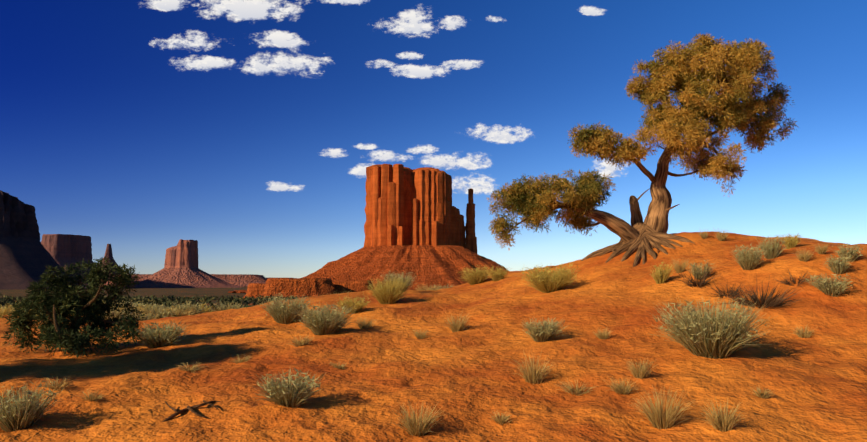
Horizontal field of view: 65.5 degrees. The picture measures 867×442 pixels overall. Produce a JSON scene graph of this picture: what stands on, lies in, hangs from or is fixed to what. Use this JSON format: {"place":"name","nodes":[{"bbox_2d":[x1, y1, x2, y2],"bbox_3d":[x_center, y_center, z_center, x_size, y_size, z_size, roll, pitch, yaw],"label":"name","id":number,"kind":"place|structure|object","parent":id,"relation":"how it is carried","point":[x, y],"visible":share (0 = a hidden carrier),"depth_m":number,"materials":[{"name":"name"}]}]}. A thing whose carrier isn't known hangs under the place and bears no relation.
{"place":"outdoors","nodes":[
{"label":"outdoors","id":0,"kind":"place"},
{"bbox_2d":[41,234,107,284],"bbox_3d":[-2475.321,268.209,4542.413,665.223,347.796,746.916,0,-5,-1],"label":"rock butte","id":1,"kind":"object","parent":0,"point":[64,249],"visible":0.48,"depth_m":4459.33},
{"bbox_2d":[99,244,117,273],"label":"rock spire","id":2,"kind":"structure","parent":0,"point":[108,252],"depth_m":5129.69,"materials":[{"name":"brown stone"}]},
{"bbox_2d":[106,274,267,286],"bbox_3d":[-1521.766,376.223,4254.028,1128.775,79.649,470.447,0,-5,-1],"label":"mesa","id":3,"kind":"structure","parent":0,"point":[242,280],"depth_m":4147.36,"materials":[{"name":"brown stone"}]},
{"bbox_2d":[243,283,265,297],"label":"rock block","id":4,"kind":"structure","parent":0,"point":[254,289],"depth_m":876.45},
{"bbox_2d":[148,0,627,193],"bbox_3d":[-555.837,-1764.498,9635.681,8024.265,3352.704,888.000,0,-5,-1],"label":"cloud","id":5,"kind":"structure","parent":0,"point":[240,10],"depth_m":9549.70,"materials":[{"name":"white"}]},
{"bbox_2d":[0,231,866,441],"bbox_3d":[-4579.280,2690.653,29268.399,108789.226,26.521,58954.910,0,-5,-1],"label":"sand ground","id":6,"kind":"structure","parent":0,"point":[467,380],"depth_m":7.94,"materials":[{"name":"orange sand"}]},
{"bbox_2d":[0,190,89,289],"bbox_3d":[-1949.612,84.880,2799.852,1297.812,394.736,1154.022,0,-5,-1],"label":"rock mesa","id":7,"kind":"structure","parent":6,"relation":"on","point":[26,257],"depth_m":2589.87,"materials":[{"name":"brown stone"}]},
{"bbox_2d":[1,256,146,357],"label":"juniper shrub","id":8,"kind":"object","parent":6,"relation":"on","point":[54,318],"visible":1,"depth_m":10.11,"materials":[{"name":"green plant"}]},
{"bbox_2d":[0,301,222,317],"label":"shrubs","id":9,"kind":"object","parent":6,"relation":"on","point":[6,311],"depth_m":22.34,"materials":[{"name":"green plant"}]},
{"bbox_2d":[0,293,321,309],"bbox_3d":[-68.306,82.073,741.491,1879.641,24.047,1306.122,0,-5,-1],"label":"scrub bushes","id":10,"kind":"object","parent":6,"relation":"on","point":[166,301],"visible":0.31,"depth_m":130.34,"materials":[{"name":"green plant"}]},
{"bbox_2d":[123,239,240,287],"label":"rock butte","id":11,"kind":"object","parent":6,"relation":"on","point":[180,269],"visible":0.96,"depth_m":3385.44,"materials":[{"name":"brown stone"}]},
{"bbox_2d":[162,400,219,421],"bbox_3d":[-2.287,1.779,6.361,0.569,0.158,0.524,1,-5,-11],"label":"dead branch","id":12,"kind":"object","parent":6,"relation":"on","point":[191,408],"visible":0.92,"depth_m":6.32,"materials":[{"name":"brown wood"}]},
{"bbox_2d":[261,278,334,297],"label":"rock outcrop","id":13,"kind":"object","parent":6,"relation":"on","point":[300,287],"visible":0.69,"depth_m":735.78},
{"bbox_2d":[332,280,372,293],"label":"rock ledge","id":14,"kind":"object","parent":6,"relation":"on","point":[339,286],"visible":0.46,"depth_m":778.12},
{"bbox_2d":[228,245,507,292],"bbox_3d":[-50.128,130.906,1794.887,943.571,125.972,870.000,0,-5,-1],"label":"butte base slope","id":15,"kind":"structure","parent":6,"relation":"on","point":[437,265],"depth_m":1640.00,"materials":[{"name":"orange stone"}]},
{"bbox_2d":[364,164,476,253],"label":"rock butte","id":16,"kind":"object","parent":15,"relation":"on","point":[408,206],"visible":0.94,"depth_m":1732.51,"materials":[{"name":"orange stone"}]},
{"bbox_2d":[5,233,801,314],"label":"shrubs","id":17,"kind":"object","parent":6,"relation":"on","point":[541,281],"visible":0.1,"depth_m":13.44,"materials":[{"name":"green plant"}]},
{"bbox_2d":[1,228,830,436],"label":"grass tufts","id":18,"kind":"object","parent":6,"relation":"on","point":[658,417],"depth_m":6.88,"materials":[{"name":"plant"}]},
{"bbox_2d":[0,234,863,432],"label":"desert shrubs","id":19,"kind":"object","parent":6,"relation":"on","point":[700,334],"visible":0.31,"depth_m":8.23,"materials":[{"name":"green plant"}]},
{"bbox_2d":[487,33,798,266],"bbox_3d":[5.176,-1.720,15.892,7.747,5.903,2.948,1,-5,-8],"label":"juniper tree","id":20,"kind":"object","parent":6,"relation":"on","point":[700,99],"visible":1,"depth_m":15.98,"materials":[{"name":"brown plant"}]},
{"bbox_2d":[673,265,811,308],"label":"dead desert shrubs","id":21,"kind":"object","parent":6,"relation":"on","point":[774,301],"visible":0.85,"depth_m":10.20,"materials":[{"name":"plant"}]},
{"bbox_2d":[0,0,866,277],"label":"sky","id":22,"kind":"structure","parent":0,"point":[131,150],"materials":[{"name":"blue"}]}
]}

